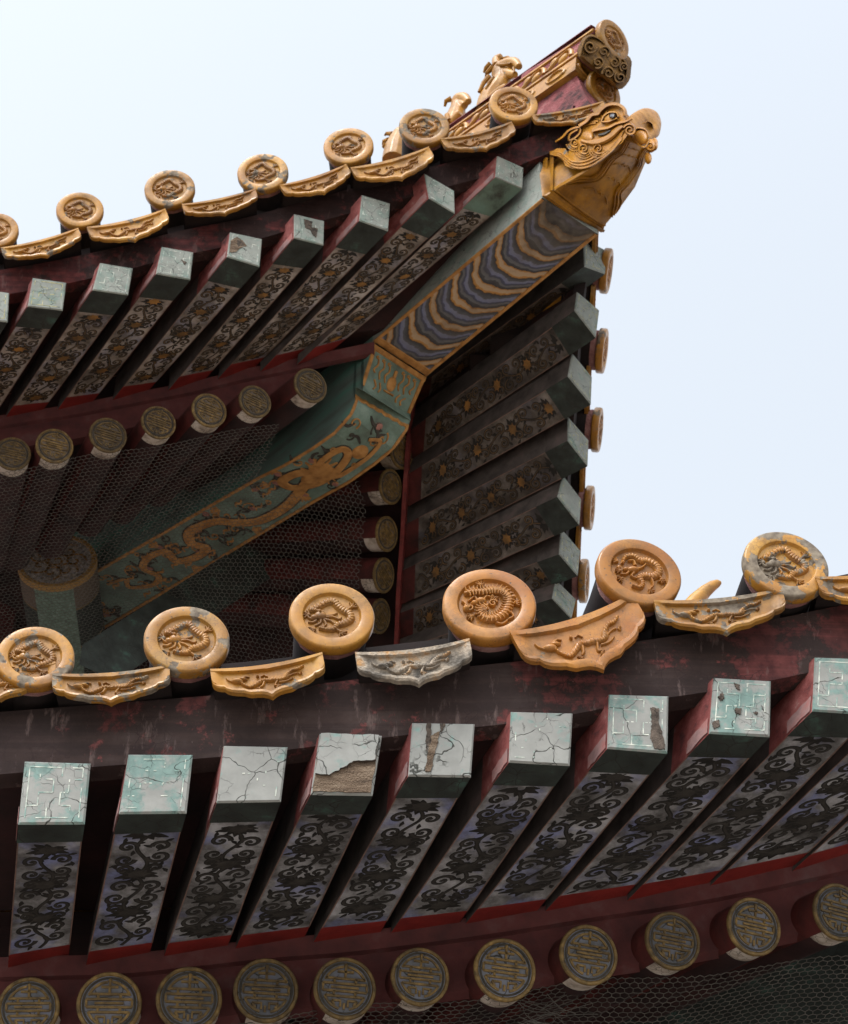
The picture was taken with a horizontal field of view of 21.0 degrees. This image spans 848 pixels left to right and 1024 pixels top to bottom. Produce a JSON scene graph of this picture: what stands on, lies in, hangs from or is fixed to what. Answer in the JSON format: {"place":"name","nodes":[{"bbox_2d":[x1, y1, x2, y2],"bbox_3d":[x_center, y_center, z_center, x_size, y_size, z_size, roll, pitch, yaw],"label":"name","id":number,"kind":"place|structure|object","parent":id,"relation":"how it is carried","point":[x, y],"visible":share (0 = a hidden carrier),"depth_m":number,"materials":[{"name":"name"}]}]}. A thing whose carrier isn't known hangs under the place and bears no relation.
{"place":"outdoors","nodes":[
{"label":"outdoors","id":0,"kind":"place"},
{"bbox_2d":[79,544,272,672],"bbox_3d":[-0.891,0.357,8.481,0.747,1.048,0.005,29,-56,-22],"label":"strut","id":1,"kind":"object","parent":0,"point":[118,647],"visible":0.71,"depth_m":8.45,"materials":[{"name":"green paint"}]},
{"bbox_2d":[0,0,847,616],"label":"sky","id":2,"kind":"structure","parent":0,"point":[721,392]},
{"label":"ground","id":3,"kind":"structure","parent":0,"visible":0},
{"bbox_2d":[0,106,847,1023],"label":"palace hall","id":4,"kind":"structure","parent":3,"relation":"on","point":[680,672],"depth_m":4.76,"materials":[{"name":"red paint"}]},
{"bbox_2d":[0,292,8,332],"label":"square rafter","id":5,"kind":"object","parent":4,"relation":"attached to","point":[4,300],"visible":1,"depth_m":7.52,"materials":[{"name":"grey paint"}]},
{"bbox_2d":[0,213,18,264],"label":"roundel tile","id":6,"kind":"object","parent":4,"relation":"attached to","point":[9,231],"visible":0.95,"depth_m":7.70,"materials":[{"name":"orange ceramic"}]},
{"bbox_2d":[0,437,30,571],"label":"round rafter","id":7,"kind":"object","parent":4,"relation":"attached to","point":[15,454],"visible":0.98,"depth_m":7.86,"materials":[{"name":"brown wood"}]},
{"bbox_2d":[0,661,55,711],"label":"drip tile","id":8,"kind":"object","parent":4,"relation":"attached to","point":[8,691],"visible":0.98,"depth_m":4.45,"materials":[{"name":"orange ceramic"}]},
{"bbox_2d":[0,977,61,1023],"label":"round rafter","id":9,"kind":"object","parent":4,"relation":"attached to","point":[30,1000],"visible":1,"depth_m":4.65,"materials":[{"name":"gold wood"}]},
{"bbox_2d":[0,278,65,405],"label":"square rafter","id":10,"kind":"object","parent":4,"relation":"attached to","point":[35,316],"visible":1,"depth_m":7.63,"materials":[{"name":"grey paint"}]},
{"bbox_2d":[0,627,74,710],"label":"roundel tile","id":11,"kind":"object","parent":4,"relation":"attached to","point":[22,650],"visible":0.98,"depth_m":4.49,"materials":[{"name":"orange ceramic"}]},
{"bbox_2d":[4,429,72,569],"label":"round rafter","id":12,"kind":"object","parent":4,"relation":"attached to","point":[54,445],"visible":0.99,"depth_m":8.01,"materials":[{"name":"brown wood"}]},
{"bbox_2d":[1,228,81,268],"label":"drip tile","id":13,"kind":"object","parent":4,"relation":"attached to","point":[67,244],"visible":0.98,"depth_m":7.65,"materials":[{"name":"orange ceramic"}]},
{"bbox_2d":[8,762,90,966],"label":"square rafter","id":14,"kind":"object","parent":4,"relation":"attached to","point":[51,822],"visible":1,"depth_m":4.41,"materials":[{"name":"teal paint"}]},
{"bbox_2d":[6,263,132,416],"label":"square rafter","id":15,"kind":"object","parent":4,"relation":"attached to","point":[97,305],"visible":1,"depth_m":7.78,"materials":[{"name":"grey paint"}]},
{"bbox_2d":[56,192,103,249],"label":"roundel tile","id":16,"kind":"object","parent":4,"relation":"attached to","point":[81,212],"visible":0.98,"depth_m":7.78,"materials":[{"name":"orange ceramic"}]},
{"bbox_2d":[35,418,126,558],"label":"round rafter","id":17,"kind":"object","parent":4,"relation":"attached to","point":[105,436],"visible":0.98,"depth_m":8.08,"materials":[{"name":"brown wood"}]},
{"bbox_2d":[76,972,141,1023],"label":"round rafter","id":18,"kind":"object","parent":4,"relation":"attached to","point":[109,998],"visible":1,"depth_m":4.65,"materials":[{"name":"gold wood"}]},
{"bbox_2d":[52,666,172,706],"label":"drip tile","id":19,"kind":"object","parent":4,"relation":"attached to","point":[111,689],"visible":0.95,"depth_m":4.44,"materials":[{"name":"orange ceramic"}]},
{"bbox_2d":[57,247,192,409],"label":"square rafter","id":20,"kind":"object","parent":4,"relation":"attached to","point":[161,285],"visible":1,"depth_m":7.83,"materials":[{"name":"grey paint"}]},
{"bbox_2d":[76,406,175,536],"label":"round rafter","id":21,"kind":"object","parent":4,"relation":"attached to","point":[155,426],"visible":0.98,"depth_m":8.06,"materials":[{"name":"brown wood"}]},
{"bbox_2d":[87,209,168,252],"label":"drip tile","id":22,"kind":"object","parent":4,"relation":"attached to","point":[123,233],"visible":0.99,"depth_m":7.71,"materials":[{"name":"orange ceramic"}]},
{"bbox_2d":[86,755,192,964],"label":"square rafter","id":23,"kind":"object","parent":4,"relation":"attached to","point":[150,816],"visible":1,"depth_m":4.44,"materials":[{"name":"teal paint"}]},
{"bbox_2d":[110,393,226,524],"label":"round rafter","id":24,"kind":"object","parent":4,"relation":"attached to","point":[203,415],"visible":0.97,"depth_m":8.08,"materials":[{"name":"brown wood"}]},
{"bbox_2d":[144,170,194,228],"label":"roundel tile","id":25,"kind":"object","parent":4,"relation":"attached to","point":[171,192],"visible":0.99,"depth_m":7.86,"materials":[{"name":"orange ceramic"}]},
{"bbox_2d":[0,424,365,673],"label":"wire netting","id":26,"kind":"object","parent":4,"relation":"attached to","point":[162,541],"visible":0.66,"depth_m":8.25,"materials":[{"name":"metal"}]},
{"bbox_2d":[143,607,229,698],"bbox_3d":[-0.489,0.389,4.661,0.169,0.169,0.429,5,-43,-4],"label":"roundel tile","id":27,"kind":"object","parent":4,"relation":"attached to","point":[188,647],"visible":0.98,"depth_m":4.51,"materials":[{"name":"orange ceramic"}]},
{"bbox_2d":[113,233,261,399],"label":"square rafter","id":28,"kind":"object","parent":4,"relation":"attached to","point":[229,270],"visible":1,"depth_m":7.88,"materials":[{"name":"grey paint"}]},
{"bbox_2d":[156,967,221,1023],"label":"round rafter","id":29,"kind":"object","parent":4,"relation":"attached to","point":[188,995],"visible":0.99,"depth_m":4.65,"materials":[{"name":"gold wood"}]},
{"bbox_2d":[149,385,270,506],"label":"round rafter","id":30,"kind":"object","parent":4,"relation":"attached to","point":[249,406],"visible":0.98,"depth_m":8.06,"materials":[{"name":"gold wood"}]},
{"bbox_2d":[182,189,257,229],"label":"drip tile","id":31,"kind":"object","parent":4,"relation":"attached to","point":[223,209],"visible":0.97,"depth_m":7.80,"materials":[{"name":"orange ceramic"}]},
{"bbox_2d":[164,746,287,955],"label":"square rafter","id":32,"kind":"object","parent":4,"relation":"attached to","point":[243,802],"visible":1,"depth_m":4.47,"materials":[{"name":"grey paint"}]},
{"bbox_2d":[168,214,323,389],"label":"square rafter","id":33,"kind":"object","parent":4,"relation":"attached to","point":[290,254],"visible":1,"depth_m":7.94,"materials":[{"name":"grey paint"}]},
{"bbox_2d":[184,368,326,491],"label":"round rafter","id":34,"kind":"object","parent":4,"relation":"attached to","point":[298,394],"visible":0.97,"depth_m":8.11,"materials":[{"name":"wood"}]},
{"bbox_2d":[237,154,288,210],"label":"roundel tile","id":35,"kind":"object","parent":4,"relation":"attached to","point":[264,176],"visible":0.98,"depth_m":7.91,"materials":[{"name":"orange ceramic"}]},
{"bbox_2d":[232,958,297,1023],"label":"round rafter","id":36,"kind":"object","parent":4,"relation":"attached to","point":[265,990],"visible":0.98,"depth_m":4.66,"materials":[{"name":"gold wood"}]},
{"bbox_2d":[210,652,324,699],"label":"drip tile","id":37,"kind":"object","parent":4,"relation":"attached to","point":[272,681],"visible":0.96,"depth_m":4.45,"materials":[{"name":"orange ceramic"}]},
{"bbox_2d":[157,592,389,633],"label":"round rafter","id":38,"kind":"object","parent":4,"relation":"attached to","point":[381,608],"visible":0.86,"depth_m":8.93,"materials":[{"name":"gold wood"}]},
{"bbox_2d":[218,195,389,378],"bbox_3d":[-0.428,-0.774,8.056,0.118,0.200,0.865,33,-57,-24],"label":"square rafter","id":39,"kind":"object","parent":4,"relation":"attached to","point":[356,236],"visible":1,"depth_m":7.98,"materials":[{"name":"grey paint"}]},
{"bbox_2d":[235,733,381,947],"bbox_3d":[-0.229,0.668,4.601,0.140,0.237,0.670,13,-51,-11],"label":"square rafter","id":40,"kind":"object","parent":4,"relation":"attached to","point":[330,799],"visible":1,"depth_m":4.49,"materials":[{"name":"grey paint"}]},
{"bbox_2d":[279,164,350,207],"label":"drip tile","id":41,"kind":"object","parent":4,"relation":"attached to","point":[335,180],"visible":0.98,"depth_m":7.88,"materials":[{"name":"orange ceramic"}]},
{"bbox_2d":[246,516,397,555],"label":"round rafter","id":42,"kind":"object","parent":4,"relation":"attached to","point":[379,534],"visible":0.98,"depth_m":8.79,"materials":[{"name":"wood"}]},
{"bbox_2d":[250,557,393,592],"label":"round rafter","id":43,"kind":"object","parent":4,"relation":"attached to","point":[375,575],"visible":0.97,"depth_m":8.77,"materials":[{"name":"wood"}]},
{"bbox_2d":[289,584,373,678],"bbox_3d":[-0.201,0.346,4.702,0.170,0.170,0.433,4,-43,-3],"label":"roundel tile","id":44,"kind":"object","parent":4,"relation":"attached to","point":[333,624],"visible":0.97,"depth_m":4.55,"materials":[{"name":"orange ceramic"}]},
{"bbox_2d":[292,957,375,1023],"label":"round rafter","id":45,"kind":"object","parent":4,"relation":"attached to","point":[342,990],"visible":0.98,"depth_m":4.66,"materials":[{"name":"gold wood"}]},
{"bbox_2d":[74,162,597,627],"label":"corner beam","id":46,"kind":"structure","parent":4,"relation":"attached to","point":[352,425],"depth_m":8.30,"materials":[{"name":"paint"}]},
{"bbox_2d":[18,536,104,673],"bbox_3d":[-1.423,0.477,9.118,0.308,0.308,0.758,0,-50,0],"label":"purlin end","id":47,"kind":"object","parent":46,"relation":"attached to","point":[65,567],"visible":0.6,"depth_m":8.87,"materials":[{"name":"grey paint"}]},
{"bbox_2d":[540,102,660,232],"bbox_3d":[0.711,-1.315,8.190,0.450,0.912,0.460,37,-59,-27],"label":"dragon head","id":48,"kind":"object","parent":46,"relation":"attached to","point":[590,176],"visible":1,"depth_m":7.98},
{"bbox_2d":[323,128,373,184],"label":"roundel tile","id":49,"kind":"object","parent":4,"relation":"attached to","point":[351,147],"visible":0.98,"depth_m":8.02,"materials":[{"name":"orange ceramic"}]},
{"bbox_2d":[298,469,401,513],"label":"round rafter","id":50,"kind":"object","parent":4,"relation":"attached to","point":[380,487],"visible":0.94,"depth_m":8.69,"materials":[{"name":"wood"}]},
{"bbox_2d":[260,174,454,370],"bbox_3d":[-0.244,-0.827,8.102,0.131,0.276,0.915,37,-59,-27],"label":"square rafter","id":51,"kind":"object","parent":4,"relation":"attached to","point":[427,211],"visible":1,"depth_m":8.03,"materials":[{"name":"grey paint"}]},
{"bbox_2d":[366,435,411,471],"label":"round rafter","id":52,"kind":"object","parent":4,"relation":"attached to","point":[394,459],"visible":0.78,"depth_m":8.72,"materials":[{"name":"wood"}]},
{"bbox_2d":[350,146,433,189],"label":"drip tile","id":53,"kind":"object","parent":4,"relation":"attached to","point":[402,168],"visible":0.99,"depth_m":7.93,"materials":[{"name":"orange ceramic"}]},
{"bbox_2d":[314,723,474,941],"bbox_3d":[-0.065,0.653,4.612,0.131,0.188,0.671,14,-51,-12],"label":"square rafter","id":54,"kind":"object","parent":4,"relation":"attached to","point":[426,779],"visible":1,"depth_m":4.52,"materials":[{"name":"grey paint"}]},
{"bbox_2d":[359,948,448,1023],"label":"round rafter","id":55,"kind":"object","parent":4,"relation":"attached to","point":[416,981],"visible":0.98,"depth_m":4.68,"materials":[{"name":"gold wood"}]},
{"bbox_2d":[297,156,522,363],"bbox_3d":[-0.058,-0.878,8.145,1.004,0.356,0.121,-33,-57,25],"label":"square rafter","id":56,"kind":"object","parent":4,"relation":"attached to","point":[492,189],"visible":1,"depth_m":8.10,"materials":[{"name":"grey paint"}]},
{"bbox_2d":[355,638,471,687],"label":"drip tile","id":57,"kind":"object","parent":4,"relation":"attached to","point":[418,667],"visible":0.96,"depth_m":4.46,"materials":[{"name":"ceramic"}]},
{"bbox_2d":[399,109,448,164],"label":"roundel tile","id":58,"kind":"object","parent":4,"relation":"attached to","point":[419,129],"visible":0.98,"depth_m":8.10,"materials":[{"name":"orange ceramic"}]},
{"bbox_2d":[418,938,535,1023],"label":"round rafter","id":59,"kind":"object","parent":4,"relation":"attached to","point":[500,974],"visible":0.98,"depth_m":4.69,"materials":[{"name":"gold wood"}]},
{"bbox_2d":[440,121,515,164],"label":"drip tile","id":60,"kind":"object","parent":4,"relation":"attached to","point":[455,148],"visible":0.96,"depth_m":8.05,"materials":[{"name":"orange ceramic"}]},
{"bbox_2d":[391,712,572,932],"bbox_3d":[0.118,0.636,4.626,0.134,0.181,0.689,17,-52,-14],"label":"square rafter","id":61,"kind":"object","parent":4,"relation":"attached to","point":[522,767],"visible":1,"depth_m":4.53,"materials":[{"name":"grey paint"}]},
{"bbox_2d":[399,583,575,643],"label":"square rafter","id":62,"kind":"object","parent":4,"relation":"attached to","point":[555,603],"visible":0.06,"depth_m":8.52,"materials":[{"name":"wood"}]},
{"bbox_2d":[442,569,535,665],"bbox_3d":[0.123,0.338,4.729,0.187,0.187,0.477,2,-43,-1],"label":"roundel tile","id":63,"kind":"object","parent":4,"relation":"attached to","point":[485,611],"visible":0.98,"depth_m":4.56,"materials":[{"name":"orange ceramic"}]},
{"bbox_2d":[400,532,579,638],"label":"square rafter","id":64,"kind":"object","parent":4,"relation":"attached to","point":[549,561],"visible":0.41,"depth_m":8.54,"materials":[{"name":"wood"}]},
{"bbox_2d":[401,478,580,603],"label":"square rafter","id":65,"kind":"object","parent":4,"relation":"attached to","point":[545,513],"visible":0.99,"depth_m":8.56,"materials":[{"name":"wood"}]},
{"bbox_2d":[404,418,587,557],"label":"square rafter","id":66,"kind":"object","parent":4,"relation":"attached to","point":[547,457],"visible":1,"depth_m":8.54,"materials":[{"name":"wood"}]},
{"bbox_2d":[408,354,591,505],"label":"square rafter","id":67,"kind":"object","parent":4,"relation":"attached to","point":[553,395],"visible":1,"depth_m":8.47,"materials":[{"name":"wood"}]},
{"bbox_2d":[410,292,598,458],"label":"square rafter","id":68,"kind":"object","parent":4,"relation":"attached to","point":[561,331],"visible":1,"depth_m":8.46,"materials":[{"name":"wood"}]},
{"bbox_2d":[416,244,605,404],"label":"square rafter","id":69,"kind":"object","parent":4,"relation":"attached to","point":[585,264],"visible":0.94,"depth_m":8.46,"materials":[{"name":"wood"}]},
{"bbox_2d":[489,87,537,142],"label":"roundel tile","id":70,"kind":"object","parent":4,"relation":"attached to","point":[517,107],"visible":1,"depth_m":8.19,"materials":[{"name":"orange ceramic"}]},
{"bbox_2d":[470,353,591,413],"bbox_3d":[0.397,-0.461,8.597,0.466,0.042,0.240,6,-70,14],"label":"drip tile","id":71,"kind":"object","parent":4,"relation":"attached to","point":[476,359],"visible":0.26,"depth_m":8.61,"materials":[{"name":"orange ceramic"}]},
{"bbox_2d":[448,25,631,136],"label":"hip ridge","id":72,"kind":"structure","parent":4,"relation":"attached to","point":[555,83],"depth_m":8.50,"materials":[{"name":"orange ceramic"}]},
{"bbox_2d":[382,127,401,160],"bbox_3d":[-0.121,-1.532,9.586,0.104,0.228,0.116,37,-59,-27],"label":"ridge beast","id":73,"kind":"object","parent":72,"relation":"on","point":[392,145],"visible":0.52,"depth_m":9.51,"materials":[{"name":"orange ceramic"}]},
{"bbox_2d":[444,92,471,128],"bbox_3d":[0.131,-1.613,9.285,0.156,0.280,0.111,-37,-59,27],"label":"ridge beast","id":74,"kind":"object","parent":72,"relation":"on","point":[460,102],"visible":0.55,"depth_m":9.28,"materials":[{"name":"orange ceramic"}]},
{"bbox_2d":[475,54,521,110],"bbox_3d":[0.300,-1.715,9.148,0.240,0.349,0.114,-37,-59,27],"label":"ridge beast","id":75,"kind":"object","parent":72,"relation":"on","point":[501,68],"visible":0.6,"depth_m":9.11,"materials":[{"name":"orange ceramic"}]},
{"bbox_2d":[521,19,628,77],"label":"roundel tile","id":76,"kind":"object","parent":72,"relation":"on","point":[610,34],"visible":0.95,"depth_m":8.58,"materials":[{"name":"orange ceramic"}]},
{"bbox_2d":[583,71,619,103],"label":"roof tile","id":77,"kind":"object","parent":72,"relation":"on","point":[599,88],"visible":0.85,"depth_m":8.42,"materials":[{"name":"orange ceramic"}]},
{"bbox_2d":[239,955,847,1023],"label":"wire netting","id":78,"kind":"object","parent":4,"relation":"attached to","point":[657,1001],"visible":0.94,"depth_m":4.80,"materials":[{"name":"metal"}]},
{"bbox_2d":[490,327,608,373],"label":"roundel tile","id":79,"kind":"object","parent":4,"relation":"attached to","point":[594,353],"visible":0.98,"depth_m":8.49,"materials":[{"name":"orange ceramic"}]},
{"bbox_2d":[491,925,617,1023],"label":"round rafter","id":80,"kind":"object","parent":4,"relation":"attached to","point":[582,959],"visible":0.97,"depth_m":4.72,"materials":[{"name":"gold wood"}]},
{"bbox_2d":[518,994,597,1023],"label":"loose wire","id":81,"kind":"object","parent":4,"relation":"attached to","point":[548,1014],"visible":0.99,"depth_m":4.74,"materials":[{"name":"metal"}]},
{"bbox_2d":[465,695,667,923],"bbox_3d":[0.294,0.613,4.649,0.137,0.193,0.707,20,-53,-16],"label":"square rafter","id":82,"kind":"object","parent":4,"relation":"attached to","point":[618,753],"visible":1,"depth_m":4.54,"materials":[{"name":"teal paint"}]},
{"bbox_2d":[529,101,604,136],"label":"drip tile","id":83,"kind":"object","parent":4,"relation":"attached to","point":[543,122],"visible":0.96,"depth_m":8.14,"materials":[{"name":"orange ceramic"}]},
{"bbox_2d":[568,526,581,563],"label":"drip tile","id":84,"kind":"object","parent":4,"relation":"attached to","point":[575,534],"visible":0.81,"depth_m":8.66,"materials":[{"name":"orange ceramic"}]},
{"bbox_2d":[563,559,589,602],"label":"roundel tile","id":85,"kind":"object","parent":4,"relation":"attached to","point":[577,588],"visible":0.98,"depth_m":8.68,"materials":[{"name":"orange ceramic"}]},
{"bbox_2d":[508,599,645,672],"bbox_3d":[0.312,0.400,4.671,0.268,0.150,0.466,-16,-38,-16],"label":"drip tile","id":86,"kind":"object","parent":4,"relation":"attached to","point":[600,640],"visible":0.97,"depth_m":4.50,"materials":[{"name":"orange ceramic"}]},
{"bbox_2d":[571,467,585,491],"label":"drip tile","id":87,"kind":"object","parent":4,"relation":"attached to","point":[578,478],"visible":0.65,"depth_m":8.62,"materials":[{"name":"orange ceramic"}]},
{"bbox_2d":[575,485,594,529],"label":"roundel tile","id":88,"kind":"object","parent":4,"relation":"attached to","point":[587,508],"visible":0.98,"depth_m":8.60,"materials":[{"name":"orange ceramic"}]},
{"bbox_2d":[576,407,602,452],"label":"roundel tile","id":89,"kind":"object","parent":4,"relation":"attached to","point":[589,425],"visible":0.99,"depth_m":8.54,"materials":[{"name":"orange ceramic"}]},
{"bbox_2d":[589,248,613,293],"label":"roundel tile","id":90,"kind":"object","parent":4,"relation":"attached to","point":[602,283],"visible":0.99,"depth_m":8.42,"materials":[{"name":"orange ceramic"}]},
{"bbox_2d":[543,912,699,1023],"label":"round rafter","id":91,"kind":"object","parent":4,"relation":"attached to","point":[665,944],"visible":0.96,"depth_m":4.75,"materials":[{"name":"gold wood"}]},
{"bbox_2d":[583,539,680,633],"bbox_3d":[0.390,0.265,4.778,0.177,0.177,0.447,9,-44,-8],"label":"roundel tile","id":92,"kind":"object","parent":4,"relation":"attached to","point":[644,575],"visible":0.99,"depth_m":4.62,"materials":[{"name":"orange ceramic"}]},
{"bbox_2d":[545,678,770,910],"bbox_3d":[0.487,0.588,4.675,0.150,0.190,0.728,22,-53,-17],"label":"square rafter","id":93,"kind":"object","parent":4,"relation":"attached to","point":[718,735],"visible":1,"depth_m":4.56,"materials":[{"name":"teal paint"}]},
{"bbox_2d":[585,897,780,1023],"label":"round rafter","id":94,"kind":"object","parent":4,"relation":"attached to","point":[743,931],"visible":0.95,"depth_m":4.77,"materials":[{"name":"gold wood"}]},
{"bbox_2d":[686,579,720,599],"bbox_3d":[0.617,0.196,5.133,0.111,0.126,0.043,0,-50,0],"label":"ridge horn","id":95,"kind":"object","parent":4,"relation":"attached to","point":[706,590],"visible":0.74,"depth_m":5.14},
{"bbox_2d":[652,591,785,638],"bbox_3d":[0.595,0.351,4.710,0.259,0.097,0.466,-5,-41,-4],"label":"drip tile","id":96,"kind":"object","parent":4,"relation":"attached to","point":[726,616],"visible":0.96,"depth_m":4.55,"materials":[{"name":"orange ceramic"}]},
{"bbox_2d":[627,658,847,900],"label":"square rafter","id":97,"kind":"object","parent":4,"relation":"attached to","point":[790,757],"visible":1,"depth_m":4.61,"materials":[{"name":"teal paint"}]},
{"bbox_2d":[632,883,847,1022],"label":"round rafter","id":98,"kind":"object","parent":4,"relation":"attached to","point":[819,918],"visible":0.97,"depth_m":4.82,"materials":[{"name":"gold wood"}]},
{"bbox_2d":[710,740,847,885],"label":"square rafter","id":99,"kind":"object","parent":4,"relation":"attached to","point":[809,815],"visible":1,"depth_m":4.77,"materials":[{"name":"grey paint"}]},
{"bbox_2d":[735,532,828,617],"bbox_3d":[0.703,0.249,4.782,0.176,0.176,0.448,6,-43,-5],"label":"roundel tile","id":100,"kind":"object","parent":4,"relation":"attached to","point":[790,567],"visible":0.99,"depth_m":4.62,"materials":[{"name":"orange ceramic"}]},
{"bbox_2d":[792,815,847,870],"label":"square rafter","id":101,"kind":"object","parent":4,"relation":"attached to","point":[833,843],"visible":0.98,"depth_m":4.87,"materials":[{"name":"grey paint"}]},
{"bbox_2d":[809,576,847,611],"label":"drip tile","id":102,"kind":"object","parent":4,"relation":"attached to","point":[833,591],"visible":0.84,"depth_m":4.60,"materials":[{"name":"orange ceramic"}]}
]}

